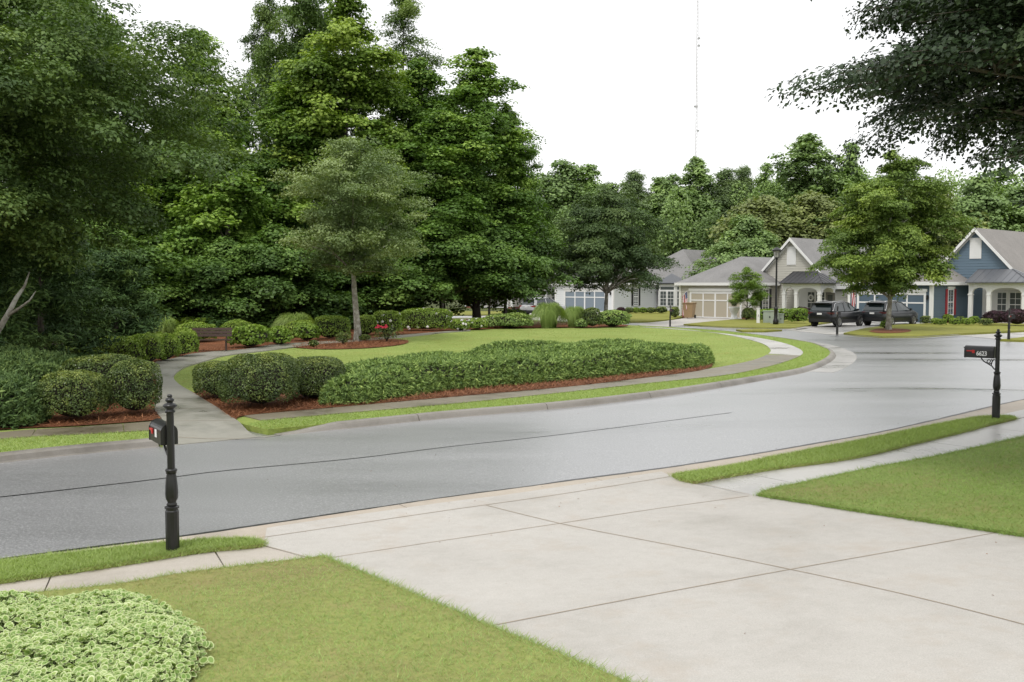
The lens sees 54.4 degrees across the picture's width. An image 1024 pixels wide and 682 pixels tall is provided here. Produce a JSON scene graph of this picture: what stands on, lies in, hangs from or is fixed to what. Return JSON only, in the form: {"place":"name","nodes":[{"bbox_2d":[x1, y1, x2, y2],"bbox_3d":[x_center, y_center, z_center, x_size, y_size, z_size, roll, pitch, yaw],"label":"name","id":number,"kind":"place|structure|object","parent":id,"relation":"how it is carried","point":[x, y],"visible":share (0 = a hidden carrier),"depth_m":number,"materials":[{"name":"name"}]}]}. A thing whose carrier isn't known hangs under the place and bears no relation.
{"place":"outdoors","nodes":[
{"label":"outdoors","id":0,"kind":"place"},
{"bbox_2d":[0,421,150,438],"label":"side sidewalk","id":1,"kind":"structure","parent":0,"point":[136,427],"depth_m":18.05,"materials":[{"name":"concrete"}]},
{"bbox_2d":[0,533,270,583],"bbox_3d":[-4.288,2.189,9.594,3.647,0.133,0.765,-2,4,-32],"label":"verge lawn","id":2,"kind":"structure","parent":0,"point":[112,565],"depth_m":9.59,"materials":[{"name":"green plant"}]},
{"bbox_2d":[149,394,179,550],"bbox_3d":[-3.539,1.352,10.152,0.184,1.675,0.637,-2,4,-33],"label":"mailbox","id":3,"kind":"object","parent":2,"relation":"on","point":[163,432],"visible":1,"depth_m":9.92,"materials":[{"name":"black paint"}]},
{"bbox_2d":[0,546,304,591],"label":"sidewalk","id":4,"kind":"structure","parent":0,"point":[151,568],"depth_m":9.46,"materials":[{"name":"concrete"}]},
{"bbox_2d":[148,330,469,445],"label":"path","id":5,"kind":"structure","parent":0,"point":[217,424],"depth_m":21.37,"materials":[{"name":"concrete"}]},
{"bbox_2d":[3,552,655,681],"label":"front lawn","id":6,"kind":"structure","parent":0,"point":[373,632],"depth_m":7.11,"materials":[{"name":"green plant"}]},
{"bbox_2d":[263,299,519,545],"bbox_3d":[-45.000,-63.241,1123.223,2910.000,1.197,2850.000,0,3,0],"label":"ground","id":7,"kind":"structure","parent":0,"point":[457,303],"depth_m":123.35,"materials":[{"name":"green plant"}]},
{"bbox_2d":[533,158,652,261],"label":"tree","id":8,"kind":"object","parent":7,"relation":"on","point":[563,179],"visible":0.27,"depth_m":127.35,"materials":[{"name":"green plant"}]},
{"bbox_2d":[552,183,681,310],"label":"maple tree","id":9,"kind":"object","parent":7,"relation":"on","point":[622,253],"visible":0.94,"depth_m":70.23,"materials":[{"name":"green plant"}]},
{"bbox_2d":[551,249,716,311],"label":"house","id":10,"kind":"structure","parent":7,"relation":"on","point":[666,294],"depth_m":105.94,"materials":[{"name":"grey paint"}]},
{"bbox_2d":[563,287,604,311],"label":"garage door","id":11,"kind":"structure","parent":10,"relation":"in","point":[596,298],"depth_m":103.02,"materials":[{"name":"white paint"}]},
{"bbox_2d":[617,169,665,240],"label":"tree","id":12,"kind":"object","parent":7,"relation":"on","point":[632,192],"visible":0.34,"depth_m":128.87,"materials":[{"name":"green plant"}]},
{"bbox_2d":[638,173,701,257],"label":"tree","id":13,"kind":"object","parent":7,"relation":"on","point":[670,180],"visible":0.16,"depth_m":128.32,"materials":[{"name":"green plant"}]},
{"bbox_2d":[666,155,735,246],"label":"tree","id":14,"kind":"object","parent":7,"relation":"on","point":[695,167],"visible":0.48,"depth_m":128.81,"materials":[{"name":"green plant"}]},
{"bbox_2d":[694,167,751,246],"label":"tree","id":15,"kind":"object","parent":7,"relation":"on","point":[726,184],"visible":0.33,"depth_m":128.65,"materials":[{"name":"green plant"}]},
{"bbox_2d":[682,213,780,279],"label":"tree","id":16,"kind":"object","parent":7,"relation":"on","point":[758,242],"visible":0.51,"depth_m":101.18,"materials":[{"name":"green plant"}]},
{"bbox_2d":[704,194,824,269],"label":"tree","id":17,"kind":"object","parent":7,"relation":"on","point":[763,206],"visible":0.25,"depth_m":105.17,"materials":[{"name":"green plant"}]},
{"bbox_2d":[749,162,785,208],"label":"tree","id":18,"kind":"object","parent":7,"relation":"on","point":[762,180],"visible":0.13,"depth_m":124.57,"materials":[{"name":"green plant"}]},
{"bbox_2d":[674,237,867,318],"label":"house","id":19,"kind":"structure","parent":7,"relation":"on","point":[709,291],"depth_m":83.49,"materials":[{"name":"beige"}]},
{"bbox_2d":[688,288,741,318],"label":"garage door","id":20,"kind":"structure","parent":19,"relation":"in","point":[711,303],"depth_m":84.05,"materials":[{"name":"white paint"}]},
{"bbox_2d":[533,166,1023,262],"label":"woodland","id":21,"kind":"object","parent":7,"relation":"on","point":[682,216],"visible":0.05,"depth_m":123.97,"materials":[{"name":"green plant"}]},
{"bbox_2d":[738,132,855,215],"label":"tree","id":22,"kind":"object","parent":7,"relation":"on","point":[801,176],"visible":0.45,"depth_m":116.02,"materials":[{"name":"green plant"}]},
{"bbox_2d":[776,190,847,247],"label":"tree","id":23,"kind":"object","parent":7,"relation":"on","point":[810,203],"visible":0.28,"depth_m":105.34,"materials":[{"name":"green plant"}]},
{"bbox_2d":[820,142,876,202],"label":"tree","id":24,"kind":"object","parent":7,"relation":"on","point":[856,177],"visible":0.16,"depth_m":117.89,"materials":[{"name":"green plant"}]},
{"bbox_2d":[842,228,1023,323],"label":"house","id":25,"kind":"structure","parent":7,"relation":"on","point":[989,264],"depth_m":72.43,"materials":[{"name":"blue"}]},
{"bbox_2d":[857,289,926,323],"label":"garage door","id":26,"kind":"structure","parent":25,"relation":"in","point":[916,301],"depth_m":71.10,"materials":[{"name":"white paint"}]},
{"bbox_2d":[937,172,1023,248],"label":"tree","id":27,"kind":"object","parent":7,"relation":"on","point":[979,198],"visible":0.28,"depth_m":101.50,"materials":[{"name":"green plant"}]},
{"bbox_2d":[0,318,829,451],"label":"park lawn","id":28,"kind":"structure","parent":0,"point":[243,421],"depth_m":41.49,"materials":[{"name":"green plant"}]},
{"bbox_2d":[0,430,148,451],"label":"verge grass","id":29,"kind":"structure","parent":28,"relation":"on","point":[69,441],"depth_m":17.04,"materials":[{"name":"green plant"}]},
{"bbox_2d":[0,319,627,428],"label":"straw bed","id":30,"kind":"object","parent":28,"relation":"on","point":[211,345],"visible":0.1,"depth_m":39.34,"materials":[{"name":"brown plant"}]},
{"bbox_2d":[0,371,52,429],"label":"juniper","id":31,"kind":"object","parent":30,"relation":"on","point":[19,406],"visible":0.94,"depth_m":18.54,"materials":[{"name":"green plant"}]},
{"bbox_2d":[0,231,72,348],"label":"conifer","id":32,"kind":"object","parent":30,"relation":"on","point":[8,293],"visible":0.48,"depth_m":25.72,"materials":[{"name":"plant"}]},
{"bbox_2d":[0,342,81,395],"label":"juniper","id":33,"kind":"object","parent":30,"relation":"on","point":[32,362],"visible":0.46,"depth_m":22.22,"materials":[{"name":"green plant"}]},
{"bbox_2d":[0,187,138,356],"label":"conifer","id":34,"kind":"object","parent":30,"relation":"on","point":[63,308],"visible":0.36,"depth_m":28.66,"materials":[{"name":"green plant"}]},
{"bbox_2d":[35,369,110,416],"bbox_3d":[-8.568,1.015,19.405,1.279,0.915,1.224,0,3,0],"label":"round shrub","id":35,"kind":"object","parent":30,"relation":"on","point":[76,393],"visible":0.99,"depth_m":19.03,"materials":[{"name":"green plant"}]},
{"bbox_2d":[58,353,136,395],"bbox_3d":[-9.215,0.763,22.340,1.660,1.019,1.682,0,3,0],"label":"round shrub","id":36,"kind":"object","parent":30,"relation":"on","point":[104,363],"visible":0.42,"depth_m":21.82,"materials":[{"name":"green plant"}]},
{"bbox_2d":[34,216,206,325],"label":"understory tree","id":37,"kind":"object","parent":30,"relation":"on","point":[151,254],"visible":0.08,"depth_m":50.28,"materials":[{"name":"green plant"}]},
{"bbox_2d":[71,237,170,336],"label":"conifer","id":38,"kind":"object","parent":30,"relation":"on","point":[118,269],"visible":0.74,"depth_m":35.56,"materials":[{"name":"green plant"}]},
{"bbox_2d":[109,334,147,360],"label":"azalea","id":39,"kind":"object","parent":30,"relation":"on","point":[132,347],"visible":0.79,"depth_m":31.73,"materials":[{"name":"green plant"}]},
{"bbox_2d":[103,359,162,409],"bbox_3d":[-7.694,0.885,20.257,1.088,1.060,1.084,0,3,0],"label":"round shrub","id":40,"kind":"object","parent":30,"relation":"on","point":[132,384],"visible":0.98,"depth_m":19.92,"materials":[{"name":"green plant"}]},
{"bbox_2d":[0,0,278,287],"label":"shade tree","id":41,"kind":"object","parent":30,"relation":"on","point":[43,123],"visible":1,"depth_m":23.56,"materials":[{"name":"green plant"}]},
{"bbox_2d":[130,332,165,361],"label":"azalea","id":42,"kind":"object","parent":30,"relation":"on","point":[154,345],"visible":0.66,"depth_m":32.24,"materials":[{"name":"green plant"}]},
{"bbox_2d":[83,127,268,245],"bbox_3d":[-21.075,-7.247,61.762,12.011,12.977,12.783,-1,3,-16],"label":"tulip tree","id":43,"kind":"object","parent":30,"relation":"on","point":[172,188],"visible":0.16,"depth_m":59.24,"materials":[{"name":"green plant"}]},
{"bbox_2d":[133,253,227,323],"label":"understory tree","id":44,"kind":"object","parent":30,"relation":"on","point":[185,314],"visible":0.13,"depth_m":53.02,"materials":[{"name":"green plant"}]},
{"bbox_2d":[142,28,275,217],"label":"tulip tree","id":45,"kind":"object","parent":30,"relation":"on","point":[243,117],"visible":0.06,"depth_m":67.16,"materials":[{"name":"green plant"}]},
{"bbox_2d":[157,236,297,327],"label":"understory tree","id":46,"kind":"object","parent":30,"relation":"on","point":[216,271],"visible":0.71,"depth_m":52.41,"materials":[{"name":"green plant"}]},
{"bbox_2d":[154,106,302,322],"bbox_3d":[-16.486,-6.992,57.590,9.807,12.987,11.763,-3,4,-40],"label":"conical tree","id":47,"kind":"object","parent":30,"relation":"on","point":[231,208],"visible":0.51,"depth_m":56.13,"materials":[{"name":"green plant"}]},
{"bbox_2d":[227,324,271,345],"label":"hydrangea","id":48,"kind":"object","parent":30,"relation":"on","point":[252,334],"visible":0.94,"depth_m":40.68,"materials":[{"name":"green plant"}]},
{"bbox_2d":[232,0,293,153],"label":"oak tree","id":49,"kind":"object","parent":30,"relation":"on","point":[265,14],"visible":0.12,"depth_m":73.03,"materials":[{"name":"green plant"}]},
{"bbox_2d":[236,81,343,292],"bbox_3d":[-14.495,-8.882,64.818,11.813,15.959,12.387,1,3,14],"label":"tulip tree","id":50,"kind":"object","parent":30,"relation":"on","point":[260,168],"visible":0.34,"depth_m":62.28,"materials":[{"name":"green plant"}]},
{"bbox_2d":[217,222,369,328],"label":"understory tree","id":51,"kind":"object","parent":30,"relation":"on","point":[285,293],"visible":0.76,"depth_m":53.85,"materials":[{"name":"green plant"}]},
{"bbox_2d":[239,0,352,201],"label":"oak tree","id":52,"kind":"object","parent":30,"relation":"on","point":[311,18],"visible":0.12,"depth_m":69.41,"materials":[{"name":"green plant"}]},
{"bbox_2d":[314,315,351,337],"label":"clipped hedge","id":53,"kind":"object","parent":30,"relation":"on","point":[331,326],"visible":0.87,"depth_m":47.13,"materials":[{"name":"green plant"}]},
{"bbox_2d":[288,247,395,327],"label":"understory tree","id":54,"kind":"object","parent":30,"relation":"on","point":[361,282],"visible":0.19,"depth_m":58.55,"materials":[{"name":"green plant"}]},
{"bbox_2d":[248,0,438,287],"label":"tulip tree","id":55,"kind":"object","parent":30,"relation":"on","point":[361,88],"visible":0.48,"depth_m":62.94,"materials":[{"name":"green plant"}]},
{"bbox_2d":[306,119,455,315],"bbox_3d":[-8.712,-7.552,64.343,12.198,13.309,11.632,-1,3,-16],"label":"tulip tree","id":56,"kind":"object","parent":30,"relation":"on","point":[372,133],"visible":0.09,"depth_m":63.06,"materials":[{"name":"green plant"}]},
{"bbox_2d":[328,239,441,326],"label":"understory tree","id":57,"kind":"object","parent":30,"relation":"on","point":[389,304],"visible":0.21,"depth_m":59.84,"materials":[{"name":"green plant"}]},
{"bbox_2d":[348,0,448,128],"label":"pine tree","id":58,"kind":"object","parent":30,"relation":"on","point":[407,9],"visible":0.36,"depth_m":75.73,"materials":[{"name":"green plant"}]},
{"bbox_2d":[401,308,452,329],"bbox_3d":[-4.859,-1.280,56.512,3.161,1.268,1.612,0,3,0],"label":"clipped hedge","id":59,"kind":"object","parent":30,"relation":"on","point":[428,318],"visible":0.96,"depth_m":55.98,"materials":[{"name":"green plant"}]},
{"bbox_2d":[379,57,492,307],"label":"tulip tree","id":60,"kind":"object","parent":30,"relation":"on","point":[421,78],"visible":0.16,"depth_m":68.94,"materials":[{"name":"green plant"}]},
{"bbox_2d":[356,210,532,325],"bbox_3d":[-4.642,-4.584,63.115,12.280,7.534,12.232,-1,3,-12],"label":"understory tree","id":61,"kind":"object","parent":30,"relation":"on","point":[436,281],"visible":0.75,"depth_m":60.40,"materials":[{"name":"green plant"}]},
{"bbox_2d":[361,110,533,324],"bbox_3d":[-4.838,-7.957,64.757,10.871,14.102,11.570,3,4,42],"label":"tulip tree","id":62,"kind":"object","parent":30,"relation":"on","point":[434,150],"visible":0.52,"depth_m":62.67,"materials":[{"name":"green plant"}]},
{"bbox_2d":[410,46,558,317],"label":"tulip tree","id":63,"kind":"object","parent":30,"relation":"on","point":[482,115],"visible":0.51,"depth_m":65.92,"materials":[{"name":"green plant"}]},
{"bbox_2d":[423,207,583,319],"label":"understory tree","id":64,"kind":"object","parent":30,"relation":"on","point":[542,274],"visible":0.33,"depth_m":64.07,"materials":[{"name":"green plant"}]},
{"bbox_2d":[482,312,533,326],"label":"spreading shrub","id":65,"kind":"object","parent":30,"relation":"on","point":[516,319],"visible":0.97,"depth_m":59.80,"materials":[{"name":"green plant"}]},
{"bbox_2d":[479,104,559,313],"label":"tulip tree","id":66,"kind":"object","parent":30,"relation":"on","point":[531,183],"visible":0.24,"depth_m":68.15,"materials":[{"name":"green plant"}]},
{"bbox_2d":[530,301,570,327],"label":"ornamental grass","id":67,"kind":"object","parent":30,"relation":"on","point":[548,314],"depth_m":60.65,"materials":[{"name":"green plant"}]},
{"bbox_2d":[298,339,408,348],"bbox_3d":[-6.918,0.103,43.951,4.517,0.009,7.594,0,3,0],"label":"straw bed","id":68,"kind":"object","parent":28,"relation":"on","point":[362,346],"visible":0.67,"depth_m":42.36,"materials":[{"name":"brown plant"}]},
{"bbox_2d":[266,134,441,340],"bbox_3d":[-7.124,-4.676,45.798,7.822,9.596,9.189,0,3,0],"label":"slender tree","id":69,"kind":"object","parent":68,"relation":"on","point":[342,234],"visible":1,"depth_m":44.75,"materials":[{"name":"green plant"}]},
{"bbox_2d":[193,351,711,418],"bbox_3d":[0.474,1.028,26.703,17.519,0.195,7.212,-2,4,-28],"label":"pine straw","id":70,"kind":"object","parent":28,"relation":"on","point":[545,383],"visible":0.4,"depth_m":23.43,"materials":[{"name":"brown plant"}]},
{"bbox_2d":[192,360,242,395],"bbox_3d":[-6.675,0.861,23.032,1.397,0.826,1.333,0,3,0],"label":"round shrub","id":71,"kind":"object","parent":70,"relation":"on","point":[210,378],"visible":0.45,"depth_m":22.60,"materials":[{"name":"green plant"}]},
{"bbox_2d":[216,352,302,403],"bbox_3d":[-5.408,0.790,21.350,1.696,1.116,1.758,0,3,0],"label":"round shrub","id":72,"kind":"object","parent":70,"relation":"on","point":[260,378],"visible":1,"depth_m":20.82,"materials":[{"name":"green plant"}]},
{"bbox_2d":[282,356,345,396],"bbox_3d":[-4.560,0.800,22.844,1.500,0.962,1.535,0,3,0],"label":"round shrub","id":73,"kind":"object","parent":70,"relation":"on","point":[317,372],"visible":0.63,"depth_m":22.30,"materials":[{"name":"green plant"}]},
{"bbox_2d":[318,337,715,405],"bbox_3d":[1.123,0.624,28.388,11.435,1.022,13.819,0,3,0],"label":"juniper hedge","id":74,"kind":"object","parent":70,"relation":"on","point":[499,363],"visible":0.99,"depth_m":26.13,"materials":[{"name":"green plant"}]},
{"bbox_2d":[0,316,1023,557],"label":"road","id":75,"kind":"structure","parent":0,"point":[879,384],"depth_m":16.23,"materials":[{"name":"grey asphalt"}]},
{"bbox_2d":[0,438,158,462],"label":"curb","id":76,"kind":"structure","parent":75,"relation":"on","point":[45,452],"depth_m":16.26,"materials":[{"name":"concrete"}]},
{"bbox_2d":[0,399,1022,558],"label":"road edge seam","id":77,"kind":"object","parent":75,"relation":"on","point":[500,489],"visible":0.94,"depth_m":13.24,"materials":[{"name":"grey concrete"}]},
{"bbox_2d":[10,400,1023,558],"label":"gutter","id":78,"kind":"object","parent":75,"relation":"on","point":[260,530],"visible":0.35,"depth_m":13.44,"materials":[{"name":"concrete"}]},
{"bbox_2d":[274,325,835,435],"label":"curb","id":79,"kind":"structure","parent":75,"relation":"on","point":[415,417],"depth_m":21.54,"materials":[{"name":"concrete"}]},
{"bbox_2d":[789,338,856,372],"bbox_3d":[12.282,0.168,45.157,4.260,0.183,30.209,0,3,4],"label":"gutter","id":80,"kind":"object","parent":75,"relation":"on","point":[844,358],"visible":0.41,"depth_m":35.64,"materials":[{"name":"concrete"}]},
{"bbox_2d":[10,0,1023,202],"label":"sky","id":81,"kind":"structure","parent":0,"point":[612,83],"materials":[{"name":"white"}]},
{"bbox_2d":[243,355,800,420],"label":"island sidewalk","id":82,"kind":"structure","parent":0,"point":[765,361],"depth_m":23.70,"materials":[{"name":"concrete"}]},
{"bbox_2d":[248,325,830,428],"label":"verge grass","id":83,"kind":"structure","parent":0,"point":[589,394],"depth_m":23.17,"materials":[{"name":"green plant"}]},
{"bbox_2d":[264,471,1023,681],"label":"driveway","id":84,"kind":"structure","parent":0,"point":[794,625],"depth_m":8.39,"materials":[{"name":"concrete"}]},
{"bbox_2d":[259,476,1022,624],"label":"driveway joint lines","id":85,"kind":"object","parent":84,"relation":"on","point":[667,544],"visible":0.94,"depth_m":9.30,"materials":[{"name":"grey concrete"}]},
{"bbox_2d":[646,327,802,354],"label":"island sidewalk","id":86,"kind":"structure","parent":0,"point":[778,348],"depth_m":42.51,"materials":[{"name":"concrete"}]},
{"bbox_2d":[684,319,828,328],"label":"tan house lawn","id":87,"kind":"structure","parent":0,"point":[747,323],"depth_m":67.45,"materials":[{"name":"green plant"}]},
{"bbox_2d":[727,266,769,319],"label":"young tree","id":88,"kind":"object","parent":87,"relation":"on","point":[750,284],"visible":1,"depth_m":77.06,"materials":[{"name":"green plant"}]},
{"bbox_2d":[667,413,1018,483],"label":"verge lawn","id":89,"kind":"structure","parent":0,"point":[770,469],"depth_m":14.19,"materials":[{"name":"green plant"}]},
{"bbox_2d":[964,329,1002,418],"bbox_3d":[8.241,0.610,17.454,0.631,1.658,0.182,3,4,41],"label":"mailbox","id":90,"kind":"object","parent":89,"relation":"on","point":[974,351],"visible":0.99,"depth_m":17.28,"materials":[{"name":"black paint"}]},
{"bbox_2d":[787,322,908,334],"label":"wet driveway","id":91,"kind":"structure","parent":0,"point":[829,329],"depth_m":62.57,"materials":[{"name":"concrete"}]},
{"bbox_2d":[808,300,864,326],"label":"parked car","id":92,"kind":"object","parent":91,"relation":"on","point":[824,311],"visible":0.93,"depth_m":65.52,"materials":[{"name":"black paint"}]},
{"bbox_2d":[862,300,917,324],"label":"parked car","id":93,"kind":"object","parent":91,"relation":"on","point":[874,311],"visible":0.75,"depth_m":67.23,"materials":[{"name":"grey paint"}]},
{"bbox_2d":[696,418,1023,495],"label":"sidewalk","id":94,"kind":"structure","parent":0,"point":[746,484],"depth_m":14.10,"materials":[{"name":"concrete"}]},
{"bbox_2d":[752,433,1023,536],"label":"front lawn","id":95,"kind":"structure","parent":0,"point":[976,470],"depth_m":11.95,"materials":[{"name":"green plant"}]},
{"bbox_2d":[764,0,1023,209],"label":"overhanging tree","id":96,"kind":"object","parent":95,"relation":"on","point":[954,55],"visible":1,"depth_m":11.81,"materials":[{"name":"green plant"}]},
{"bbox_2d":[844,323,1023,337],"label":"blue house lawn","id":97,"kind":"structure","parent":0,"point":[918,330],"depth_m":57.60,"materials":[{"name":"plant"}]},
{"bbox_2d":[870,328,910,332],"bbox_3d":[21.774,-0.599,57.191,2.140,0.041,7.148,2,4,25],"label":"straw bed","id":98,"kind":"object","parent":97,"relation":"on","point":[883,330],"visible":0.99,"depth_m":57.24,"materials":[{"name":"brown plant"}]},
{"bbox_2d":[805,150,981,329],"bbox_3d":[21.672,-5.928,58.464,8.938,10.761,8.166,-1,4,-17],"label":"maple tree","id":99,"kind":"object","parent":98,"relation":"on","point":[889,264],"visible":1,"depth_m":56.98,"materials":[{"name":"green plant"}]},
{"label":"straw bed","id":100,"kind":"structure","parent":0,"visible":0},
{"bbox_2d":[0,588,214,681],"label":"variegated ground cover","id":101,"kind":"object","parent":100,"relation":"on","point":[84,636],"visible":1,"depth_m":6.57,"materials":[{"name":"green plant"}]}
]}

